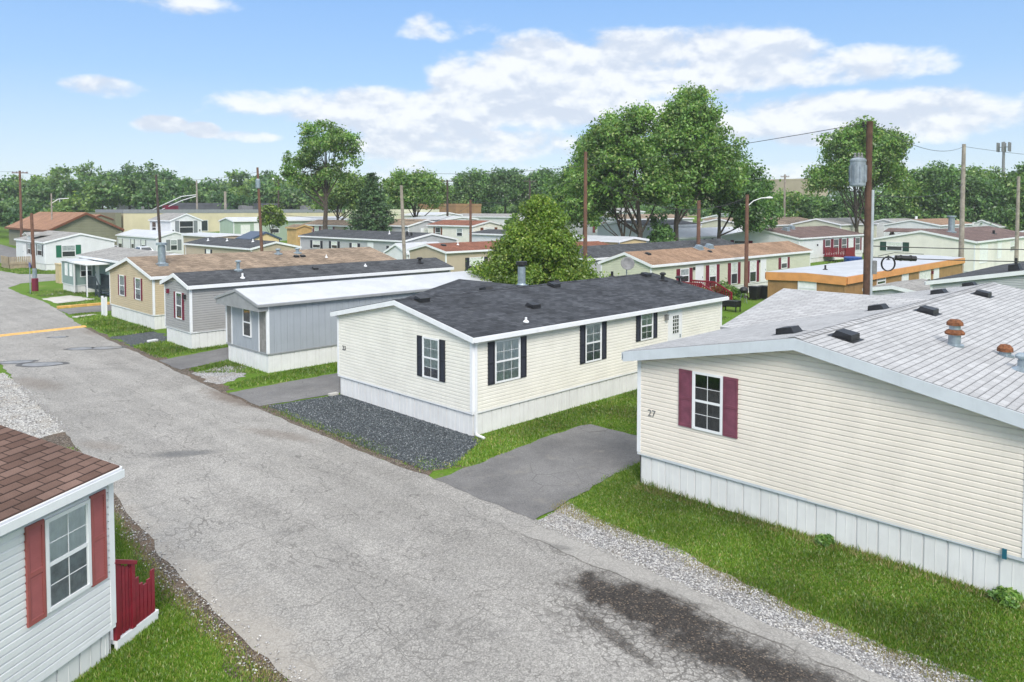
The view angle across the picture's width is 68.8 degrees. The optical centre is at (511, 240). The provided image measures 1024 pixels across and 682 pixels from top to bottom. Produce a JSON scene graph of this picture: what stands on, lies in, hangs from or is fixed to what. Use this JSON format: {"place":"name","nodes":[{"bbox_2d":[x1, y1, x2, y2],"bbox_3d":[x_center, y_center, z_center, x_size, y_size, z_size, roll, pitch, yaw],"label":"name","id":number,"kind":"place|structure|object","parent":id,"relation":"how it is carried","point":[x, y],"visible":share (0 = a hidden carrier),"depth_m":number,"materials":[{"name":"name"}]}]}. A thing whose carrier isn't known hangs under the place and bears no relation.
{"place":"outdoors","nodes":[
{"label":"outdoors","id":0,"kind":"place"},
{"bbox_2d":[57,304,110,313],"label":"driveway","id":1,"kind":"structure","parent":0,"point":[87,309],"depth_m":52.47,"materials":[{"name":"concrete"}]},
{"bbox_2d":[159,347,227,369],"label":"driveway","id":2,"kind":"structure","parent":0,"point":[196,359],"depth_m":35.02,"materials":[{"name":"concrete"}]},
{"bbox_2d":[230,373,339,405],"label":"driveway","id":3,"kind":"structure","parent":0,"point":[321,385],"depth_m":29.03,"materials":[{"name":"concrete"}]},
{"bbox_2d":[342,172,397,230],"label":"spruce tree","id":4,"kind":"object","parent":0,"point":[372,196],"visible":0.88,"depth_m":103.10,"materials":[{"name":"green plant"}]},
{"bbox_2d":[0,271,896,681],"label":"road","id":5,"kind":"structure","parent":0,"point":[314,557],"depth_m":15.00,"materials":[{"name":"grey asphalt"}]},
{"bbox_2d":[0,208,1023,681],"bbox_3d":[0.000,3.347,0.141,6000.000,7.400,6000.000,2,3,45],"label":"ground","id":6,"kind":"structure","parent":0,"point":[52,286],"depth_m":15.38,"materials":[{"name":"green plant"}]},
{"bbox_2d":[1,256,31,268],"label":"fence","id":7,"kind":"object","parent":6,"relation":"on","point":[11,262],"visible":0.97,"depth_m":88.55,"materials":[{"name":"beige wood"}]},
{"bbox_2d":[0,373,64,437],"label":"verge","id":8,"kind":"structure","parent":6,"relation":"on","point":[30,409],"depth_m":25.80,"materials":[{"name":"grey gravel"}]},
{"bbox_2d":[0,374,958,681],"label":"loose gravel","id":9,"kind":"structure","parent":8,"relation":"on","point":[628,554],"depth_m":14.18,"materials":[{"name":"grey gravel"}]},
{"bbox_2d":[30,213,38,290],"bbox_3d":[-40.825,1.017,63.935,0.507,6.706,0.520,2,3,45],"label":"utility pole","id":10,"kind":"object","parent":6,"relation":"on","point":[34,283],"visible":0.91,"depth_m":63.83,"materials":[{"name":"brown wood"}]},
{"bbox_2d":[40,432,81,452],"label":"verge","id":11,"kind":"structure","parent":6,"relation":"on","point":[62,439],"depth_m":22.89,"materials":[{"name":"grey gravel"}]},
{"bbox_2d":[0,425,124,681],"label":"mobile home","id":12,"kind":"object","parent":6,"relation":"on","point":[57,567],"visible":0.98,"depth_m":10.90,"materials":[{"name":"white plastic"}]},
{"bbox_2d":[44,499,91,613],"bbox_3d":[-6.493,4.589,10.951,0.062,1.340,0.820,1,2,13],"label":"window","id":13,"kind":"structure","parent":12,"relation":"in","point":[68,550],"depth_m":10.94,"materials":[{"name":"white plastic"}]},
{"bbox_2d":[4,212,123,245],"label":"workshop","id":14,"kind":"structure","parent":6,"relation":"on","point":[85,223],"depth_m":117.84,"materials":[{"name":"orange"}]},
{"bbox_2d":[14,230,115,270],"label":"mobile home","id":15,"kind":"object","parent":6,"relation":"on","point":[52,248],"visible":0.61,"depth_m":87.86,"materials":[{"name":"white"}]},
{"bbox_2d":[60,258,94,291],"bbox_3d":[-37.308,3.002,64.568,3.936,2.880,2.010,2,3,45],"label":"porch room","id":16,"kind":"object","parent":6,"relation":"on","point":[67,275],"visible":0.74,"depth_m":63.34,"materials":[{"name":"grey"}]},
{"bbox_2d":[85,274,109,296],"bbox_3d":[-33.576,3.642,61.005,3.550,1.700,1.210,2,3,45],"label":"deck stair","id":17,"kind":"object","parent":6,"relation":"on","point":[93,279],"visible":0.76,"depth_m":60.75,"materials":[{"name":"grey wood"}]},
{"bbox_2d":[75,247,185,294],"bbox_3d":[-31.704,2.611,64.359,13.960,3.678,6.736,2,3,45],"label":"mobile home","id":18,"kind":"object","parent":6,"relation":"on","point":[112,255],"visible":0.11,"depth_m":62.94,"materials":[{"name":"grey"}]},
{"bbox_2d":[110,559,158,649],"bbox_3d":[-6.821,5.782,12.508,1.345,1.497,1.003,1,2,13],"label":"fence","id":19,"kind":"object","parent":6,"relation":"on","point":[137,612],"visible":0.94,"depth_m":12.24,"materials":[{"name":"red wood"}]},
{"bbox_2d":[110,331,166,346],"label":"gravel parking","id":20,"kind":"structure","parent":6,"relation":"on","point":[134,339],"depth_m":41.07,"materials":[{"name":"grey gravel"}]},
{"bbox_2d":[115,229,182,253],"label":"mobile home","id":21,"kind":"object","parent":6,"relation":"on","point":[135,238],"visible":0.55,"depth_m":108.61,"materials":[{"name":"white plastic"}]},
{"bbox_2d":[86,328,232,390],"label":"verge","id":22,"kind":"structure","parent":6,"relation":"on","point":[186,371],"depth_m":33.31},
{"bbox_2d":[148,213,202,233],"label":"mobile home","id":23,"kind":"object","parent":6,"relation":"on","point":[184,223],"visible":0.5,"depth_m":115.12,"materials":[{"name":"white"}]},
{"bbox_2d":[116,203,277,208],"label":"commercial building","id":24,"kind":"structure","parent":6,"relation":"on","point":[200,205],"depth_m":161.36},
{"bbox_2d":[114,493,291,681],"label":"verge","id":25,"kind":"structure","parent":6,"relation":"on","point":[150,548],"depth_m":13.55,"materials":[{"name":"grey gravel"}]},
{"bbox_2d":[181,232,242,253],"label":"mobile home","id":26,"kind":"object","parent":6,"relation":"on","point":[187,237],"visible":0.28,"depth_m":94.84,"materials":[{"name":"beige metal"}]},
{"bbox_2d":[191,366,245,383],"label":"verge","id":27,"kind":"structure","parent":6,"relation":"on","point":[219,378],"depth_m":31.69,"materials":[{"name":"grey gravel"}]},
{"bbox_2d":[95,209,345,231],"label":"commercial building","id":28,"kind":"structure","parent":6,"relation":"on","point":[131,219],"depth_m":145.32,"materials":[{"name":"white plastic"}]},
{"bbox_2d":[183,237,301,253],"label":"mobile home","id":29,"kind":"object","parent":6,"relation":"on","point":[207,245],"visible":0.43,"depth_m":79.24,"materials":[{"name":"beige"}]},
{"bbox_2d":[105,242,396,328],"bbox_3d":[-17.486,2.390,52.607,8.196,5.106,17.920,2,3,45],"label":"mobile home","id":30,"kind":"object","parent":6,"relation":"on","point":[136,291],"visible":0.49,"depth_m":47.47,"materials":[{"name":"beige plastic"}]},
{"bbox_2d":[235,231,281,241],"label":"home","id":31,"kind":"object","parent":6,"relation":"on","point":[254,235],"depth_m":89.76,"materials":[{"name":"yellow"}]},
{"bbox_2d":[255,167,262,250],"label":"utility pole","id":32,"kind":"object","parent":6,"relation":"on","point":[257,181],"visible":0.8,"depth_m":71.05,"materials":[{"name":"brown wood"}]},
{"bbox_2d":[257,203,287,233],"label":"tree","id":33,"kind":"object","parent":6,"relation":"on","point":[271,218],"visible":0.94,"depth_m":110.22,"materials":[{"name":"green plant"}]},
{"bbox_2d":[218,216,347,240],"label":"mobile home","id":34,"kind":"object","parent":6,"relation":"on","point":[237,225],"visible":0.27,"depth_m":120.33,"materials":[{"name":"white"}]},
{"bbox_2d":[285,224,313,249],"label":"shed","id":35,"kind":"structure","parent":6,"relation":"on","point":[294,231],"depth_m":102.98,"materials":[{"name":"yellow wood"}]},
{"bbox_2d":[160,257,453,348],"bbox_3d":[-11.314,3.086,44.765,3.826,4.375,17.420,2,3,45],"label":"mobile home","id":36,"kind":"object","parent":6,"relation":"on","point":[195,314],"visible":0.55,"depth_m":39.47,"materials":[{"name":"grey plastic"}]},
{"bbox_2d":[268,119,366,228],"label":"tall tree","id":37,"kind":"object","parent":6,"relation":"on","point":[329,140],"visible":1,"depth_m":100.77,"materials":[{"name":"green plant"}]},
{"bbox_2d":[304,220,351,231],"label":"mobile home","id":38,"kind":"object","parent":6,"relation":"on","point":[317,225],"visible":0.15,"depth_m":116.51,"materials":[{"name":"grey"}]},
{"bbox_2d":[296,167,382,219],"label":"broadleaf tree","id":39,"kind":"object","parent":6,"relation":"on","point":[340,196],"visible":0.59,"depth_m":119.61,"materials":[{"name":"green plant"}]},
{"bbox_2d":[214,388,465,475],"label":"verge","id":40,"kind":"structure","parent":6,"relation":"on","point":[359,448],"depth_m":23.00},
{"bbox_2d":[214,266,498,372],"bbox_3d":[-6.521,3.594,38.861,4.416,3.856,16.220,2,3,45],"label":"mobile home","id":41,"kind":"object","parent":6,"relation":"on","point":[269,329],"visible":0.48,"depth_m":33.73,"materials":[{"name":"white metal"}]},
{"bbox_2d":[242,309,251,337],"bbox_3d":[-11.816,3.642,33.361,0.790,1.290,0.062,2,3,45],"label":"window","id":42,"kind":"structure","parent":41,"relation":"in","point":[246,314],"depth_m":33.36,"materials":[{"name":"white plastic"}]},
{"bbox_2d":[269,394,480,469],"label":"gravel parking","id":43,"kind":"structure","parent":6,"relation":"on","point":[401,443],"depth_m":23.60,"materials":[{"name":"grey gravel"}]},
{"bbox_2d":[298,229,458,253],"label":"mobile home","id":44,"kind":"object","parent":6,"relation":"on","point":[381,241],"visible":0.45,"depth_m":87.72,"materials":[{"name":"grey"}]},
{"bbox_2d":[382,219,434,232],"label":"mobile home","id":45,"kind":"object","parent":6,"relation":"on","point":[413,225],"visible":0.16,"depth_m":101.83,"materials":[{"name":"grey plastic"}]},
{"bbox_2d":[383,242,438,259],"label":"mobile home","id":46,"kind":"object","parent":6,"relation":"on","point":[394,250],"visible":0.17,"depth_m":75.55,"materials":[{"name":"white"}]},
{"bbox_2d":[380,165,454,216],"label":"broadleaf tree","id":47,"kind":"object","parent":6,"relation":"on","point":[418,186],"visible":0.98,"depth_m":118.45,"materials":[{"name":"green plant"}]},
{"bbox_2d":[0,159,882,226],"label":"wood","id":48,"kind":"object","parent":6,"relation":"on","point":[90,191],"depth_m":175.51,"materials":[{"name":"green plant"}]},
{"bbox_2d":[420,204,481,213],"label":"commercial building","id":49,"kind":"structure","parent":6,"relation":"on","point":[458,208],"depth_m":153.45,"materials":[{"name":"beige paint"}]},
{"bbox_2d":[407,241,498,271],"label":"mobile home","id":50,"kind":"object","parent":6,"relation":"on","point":[457,255],"visible":0.19,"depth_m":69.94,"materials":[{"name":"beige"}]},
{"bbox_2d":[426,220,503,241],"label":"mobile home","id":51,"kind":"object","parent":6,"relation":"on","point":[459,229],"visible":0.39,"depth_m":97.51,"materials":[{"name":"beige plastic"}]},
{"bbox_2d":[449,165,502,208],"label":"broadleaf tree","id":52,"kind":"object","parent":6,"relation":"on","point":[476,186],"visible":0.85,"depth_m":161.52,"materials":[{"name":"green plant"}]},
{"bbox_2d":[468,229,506,241],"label":"mobile home","id":53,"kind":"object","parent":6,"relation":"on","point":[488,235],"visible":0.06,"depth_m":89.08,"materials":[{"name":"white"}]},
{"bbox_2d":[461,213,524,224],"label":"mobile home","id":54,"kind":"object","parent":6,"relation":"on","point":[499,218],"visible":0.04,"depth_m":134.48,"materials":[{"name":"white"}]},
{"bbox_2d":[482,167,532,213],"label":"broadleaf tree","id":55,"kind":"object","parent":6,"relation":"on","point":[511,185],"visible":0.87,"depth_m":162.25,"materials":[{"name":"green plant"}]},
{"bbox_2d":[328,257,728,438],"bbox_3d":[1.361,3.354,30.933,8.374,5.000,15.690,2,3,45],"label":"mobile home","id":56,"kind":"object","parent":6,"relation":"on","point":[470,349],"visible":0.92,"depth_m":26.31,"materials":[{"name":"beige"}]},
{"bbox_2d":[422,336,438,380],"bbox_3d":[-2.648,3.847,24.456,0.870,1.350,0.062,2,3,45],"label":"window","id":57,"kind":"structure","parent":56,"relation":"in","point":[430,346],"depth_m":24.46,"materials":[{"name":"grey glass"}]},
{"bbox_2d":[495,337,520,383],"bbox_3d":[-0.143,3.846,24.118,0.062,1.360,1.150,2,3,45],"label":"window","id":58,"kind":"structure","parent":56,"relation":"in","point":[507,351],"depth_m":24.12,"materials":[{"name":"grey glass"}]},
{"bbox_2d":[585,322,601,362],"bbox_3d":[2.960,3.700,27.220,0.062,1.390,0.930,2,3,45],"label":"window","id":59,"kind":"structure","parent":56,"relation":"in","point":[593,352],"depth_m":27.22,"materials":[{"name":"grey glass"}]},
{"bbox_2d":[641,313,652,340],"bbox_3d":[5.324,3.356,29.573,0.062,1.120,0.840,2,3,45],"label":"window","id":60,"kind":"structure","parent":56,"relation":"in","point":[646,319],"depth_m":29.58,"materials":[{"name":"white plastic"}]},
{"bbox_2d":[667,309,681,340],"bbox_3d":[6.753,3.936,31.020,0.075,2.110,1.040,2,3,45],"label":"door","id":61,"kind":"structure","parent":56,"relation":"in","point":[674,325],"depth_m":30.99,"materials":[{"name":"white plastic"}]},
{"bbox_2d":[516,165,559,209],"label":"broadleaf tree","id":62,"kind":"object","parent":6,"relation":"on","point":[537,176],"visible":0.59,"depth_m":163.88,"materials":[{"name":"green plant"}]},
{"bbox_2d":[466,190,618,284],"bbox_3d":[1.107,1.201,42.756,9.311,8.157,6.764,-1,3,-22],"label":"round tree","id":63,"kind":"object","parent":6,"relation":"on","point":[539,238],"visible":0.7,"depth_m":41.58,"materials":[{"name":"green plant"}]},
{"bbox_2d":[114,393,1023,681],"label":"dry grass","id":64,"kind":"structure","parent":6,"relation":"on","point":[854,553],"depth_m":14.16,"materials":[{"name":"green plant"}]},
{"bbox_2d":[538,125,618,225],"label":"broadleaf tree","id":65,"kind":"object","parent":6,"relation":"on","point":[557,181],"visible":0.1,"depth_m":96.94,"materials":[{"name":"green plant"}]},
{"bbox_2d":[583,152,586,258],"bbox_3d":[5.071,-0.625,51.782,0.320,11.000,0.320,2,3,45],"label":"utility pole","id":66,"kind":"object","parent":6,"relation":"on","point":[585,211],"visible":0.57,"depth_m":51.61,"materials":[{"name":"brown wood"}]},
{"bbox_2d":[573,235,648,244],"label":"mobile home","id":67,"kind":"object","parent":6,"relation":"on","point":[610,240],"visible":0.09,"depth_m":73.83,"materials":[{"name":"white"}]},
{"bbox_2d":[553,100,703,237],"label":"broadleaf tree","id":68,"kind":"object","parent":6,"relation":"on","point":[599,141],"visible":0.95,"depth_m":82.16,"materials":[{"name":"green plant"}]},
{"bbox_2d":[587,214,693,234],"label":"mobile home","id":69,"kind":"object","parent":6,"relation":"on","point":[591,231],"visible":0.11,"depth_m":112.99,"materials":[{"name":"white"}]},
{"bbox_2d":[597,220,701,242],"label":"mobile home","id":70,"kind":"object","parent":6,"relation":"on","point":[603,231],"visible":0.11,"depth_m":95.17,"materials":[{"name":"white"}]},
{"bbox_2d":[575,238,736,277],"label":"mobile home","id":71,"kind":"object","parent":6,"relation":"on","point":[599,252],"visible":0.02,"depth_m":66.40,"materials":[{"name":"grey"}]},
{"bbox_2d":[645,212,677,241],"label":"tree","id":72,"kind":"object","parent":6,"relation":"on","point":[660,232],"visible":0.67,"depth_m":83.63,"materials":[{"name":"green plant"}]},
{"bbox_2d":[629,80,756,240],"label":"broadleaf tree","id":73,"kind":"object","parent":6,"relation":"on","point":[689,116],"visible":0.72,"depth_m":82.69,"materials":[{"name":"green plant"}]},
{"bbox_2d":[648,227,741,240],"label":"mobile home","id":74,"kind":"object","parent":6,"relation":"on","point":[691,233],"visible":0.06,"depth_m":95.23,"materials":[{"name":"white"}]},
{"bbox_2d":[597,241,812,292],"bbox_3d":[17.599,2.320,63.853,4.986,4.302,26.760,2,3,45],"label":"mobile home","id":75,"kind":"object","parent":6,"relation":"on","point":[710,262],"visible":0.54,"depth_m":60.13,"materials":[{"name":"brown"}]},
{"bbox_2d":[684,279,732,299],"bbox_3d":[14.025,3.887,54.689,3.470,1.740,2.000,2,3,45],"label":"stair railing","id":76,"kind":"object","parent":6,"relation":"on","point":[700,284],"visible":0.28,"depth_m":54.74,"materials":[{"name":"red paint"}]},
{"bbox_2d":[672,145,786,238],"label":"broadleaf tree","id":77,"kind":"object","parent":6,"relation":"on","point":[761,209],"visible":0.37,"depth_m":88.00,"materials":[{"name":"green plant"}]},
{"bbox_2d":[681,178,827,215],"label":"warehouse","id":78,"kind":"structure","parent":6,"relation":"on","point":[794,184],"depth_m":226.59,"materials":[{"name":"white"}]},
{"bbox_2d":[700,217,809,227],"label":"mobile home","id":79,"kind":"object","parent":6,"relation":"on","point":[782,221],"visible":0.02,"depth_m":110.05,"materials":[{"name":"white"}]},
{"bbox_2d":[744,195,772,297],"bbox_3d":[19.518,0.462,59.264,2.218,8.200,0.328,0,2,0],"label":"utility pole","id":80,"kind":"object","parent":6,"relation":"on","point":[747,204],"visible":0.94,"depth_m":59.13,"materials":[{"name":"brown wood"}]},
{"bbox_2d":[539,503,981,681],"bbox_3d":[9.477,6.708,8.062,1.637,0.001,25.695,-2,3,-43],"label":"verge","id":81,"kind":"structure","parent":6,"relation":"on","point":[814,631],"depth_m":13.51,"materials":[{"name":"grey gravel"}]},
{"bbox_2d":[767,188,807,216],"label":"hedge tree","id":82,"kind":"object","parent":6,"relation":"on","point":[792,199],"visible":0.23,"depth_m":127.63,"materials":[{"name":"green plant"}]},
{"bbox_2d":[721,225,863,262],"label":"mobile home","id":83,"kind":"object","parent":6,"relation":"on","point":[817,240],"visible":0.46,"depth_m":92.91,"materials":[{"name":"white"}]},
{"bbox_2d":[790,192,834,218],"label":"hedge tree","id":84,"kind":"object","parent":6,"relation":"on","point":[814,207],"visible":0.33,"depth_m":127.02,"materials":[{"name":"green plant"}]},
{"bbox_2d":[621,281,1023,597],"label":"mobile home","id":85,"kind":"object","parent":6,"relation":"on","point":[945,366],"visible":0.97,"depth_m":16.02,"materials":[{"name":"beige plastic"}]},
{"bbox_2d":[692,371,722,434],"bbox_3d":[4.631,3.839,17.728,0.810,1.390,0.062,2,3,45],"label":"window","id":86,"kind":"structure","parent":85,"relation":"in","point":[707,389],"depth_m":17.72,"materials":[{"name":"glass"}]},
{"bbox_2d":[791,217,878,237],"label":"mobile home","id":87,"kind":"object","parent":6,"relation":"on","point":[844,223],"visible":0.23,"depth_m":108.65,"materials":[{"name":"white"}]},
{"bbox_2d":[824,247,854,256],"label":"deck railing","id":88,"kind":"object","parent":6,"relation":"on","point":[850,251],"visible":0.89,"depth_m":91.53,"materials":[{"name":"red paint"}]},
{"bbox_2d":[820,192,864,219],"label":"hedge tree","id":89,"kind":"object","parent":6,"relation":"on","point":[840,211],"visible":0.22,"depth_m":126.70,"materials":[{"name":"green plant"}]},
{"bbox_2d":[801,115,918,253],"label":"tall tree","id":90,"kind":"object","parent":6,"relation":"on","point":[888,156],"visible":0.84,"depth_m":105.45,"materials":[{"name":"green plant"}]},
{"bbox_2d":[849,121,876,294],"bbox_3d":[15.668,0.162,33.529,1.255,10.960,0.712,0,2,-9],"label":"utility pole","id":91,"kind":"object","parent":6,"relation":"on","point":[860,171],"visible":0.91,"depth_m":33.30,"materials":[{"name":"brown wood"}]},
{"bbox_2d":[765,255,964,296],"bbox_3d":[26.619,3.062,54.511,5.126,3.605,24.760,2,3,45],"label":"mobile home","id":92,"kind":"object","parent":6,"relation":"on","point":[843,277],"visible":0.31,"depth_m":48.10,"materials":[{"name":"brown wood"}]},
{"bbox_2d":[851,189,911,220],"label":"hedge tree","id":93,"kind":"object","parent":6,"relation":"on","point":[887,211],"visible":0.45,"depth_m":125.10,"materials":[{"name":"green plant"}]},
{"bbox_2d":[862,279,929,294],"bbox_3d":[22.893,3.857,43.343,3.136,2.954,5.360,2,3,45],"label":"mobile home","id":94,"kind":"object","parent":6,"relation":"on","point":[902,286],"visible":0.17,"depth_m":41.88,"materials":[{"name":"grey"}]},
{"bbox_2d":[877,176,940,218],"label":"hedge tree","id":95,"kind":"object","parent":6,"relation":"on","point":[912,192],"visible":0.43,"depth_m":125.38,"materials":[{"name":"green plant"}]},
{"bbox_2d":[882,218,973,235],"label":"mobile home","id":96,"kind":"object","parent":6,"relation":"on","point":[937,223],"visible":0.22,"depth_m":103.87,"materials":[{"name":"white"}]},
{"bbox_2d":[907,160,976,221],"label":"hedge tree","id":97,"kind":"object","parent":6,"relation":"on","point":[936,178],"visible":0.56,"depth_m":124.62,"materials":[{"name":"green plant"}]},
{"bbox_2d":[873,216,1023,272],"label":"mobile home","id":98,"kind":"object","parent":6,"relation":"on","point":[982,238],"visible":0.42,"depth_m":76.16,"materials":[{"name":"beige"}]},
{"bbox_2d":[958,144,965,272],"bbox_3d":[38.653,-2.005,64.264,0.480,12.491,0.480,2,3,45],"label":"utility pole","id":99,"kind":"object","parent":6,"relation":"on","point":[962,214],"visible":0.76,"depth_m":64.09,"materials":[{"name":"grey wood"}]},
{"bbox_2d":[927,168,1002,222],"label":"hedge tree","id":100,"kind":"object","parent":6,"relation":"on","point":[973,181],"visible":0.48,"depth_m":123.68,"materials":[{"name":"green plant"}]},
{"bbox_2d":[924,258,1023,289],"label":"mobile home","id":101,"kind":"object","parent":6,"relation":"on","point":[1011,274],"visible":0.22,"depth_m":37.18,"materials":[{"name":"grey metal"}]},
{"bbox_2d":[958,163,1005,179],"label":"hedge tree","id":102,"kind":"object","parent":6,"relation":"on","point":[989,173],"visible":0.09,"depth_m":140.83,"materials":[{"name":"green plant"}]},
{"bbox_2d":[965,173,1023,228],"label":"hedge tree","id":103,"kind":"object","parent":6,"relation":"on","point":[1000,196],"visible":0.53,"depth_m":122.64,"materials":[{"name":"green plant"}]},
{"bbox_2d":[979,172,1023,230],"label":"hedge tree","id":104,"kind":"object","parent":6,"relation":"on","point":[1009,223],"visible":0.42,"depth_m":122.40,"materials":[{"name":"green plant"}]},
{"bbox_2d":[986,585,1023,609],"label":"garden plant","id":105,"kind":"object","parent":6,"relation":"on","point":[1012,598],"visible":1,"depth_m":13.34,"materials":[{"name":"green plant"}]},
{"bbox_2d":[1014,176,1019,262],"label":"utility pole","id":106,"kind":"object","parent":6,"relation":"on","point":[1016,253],"visible":0.74,"depth_m":74.50,"materials":[{"name":"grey wood"}]},
{"bbox_2d":[0,0,1023,206],"label":"sky","id":107,"kind":"structure","parent":0,"point":[199,89],"materials":[{"name":"blue"}]},
{"bbox_2d":[435,424,639,519],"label":"driveway","id":108,"kind":"structure","parent":0,"point":[534,480],"depth_m":20.22,"materials":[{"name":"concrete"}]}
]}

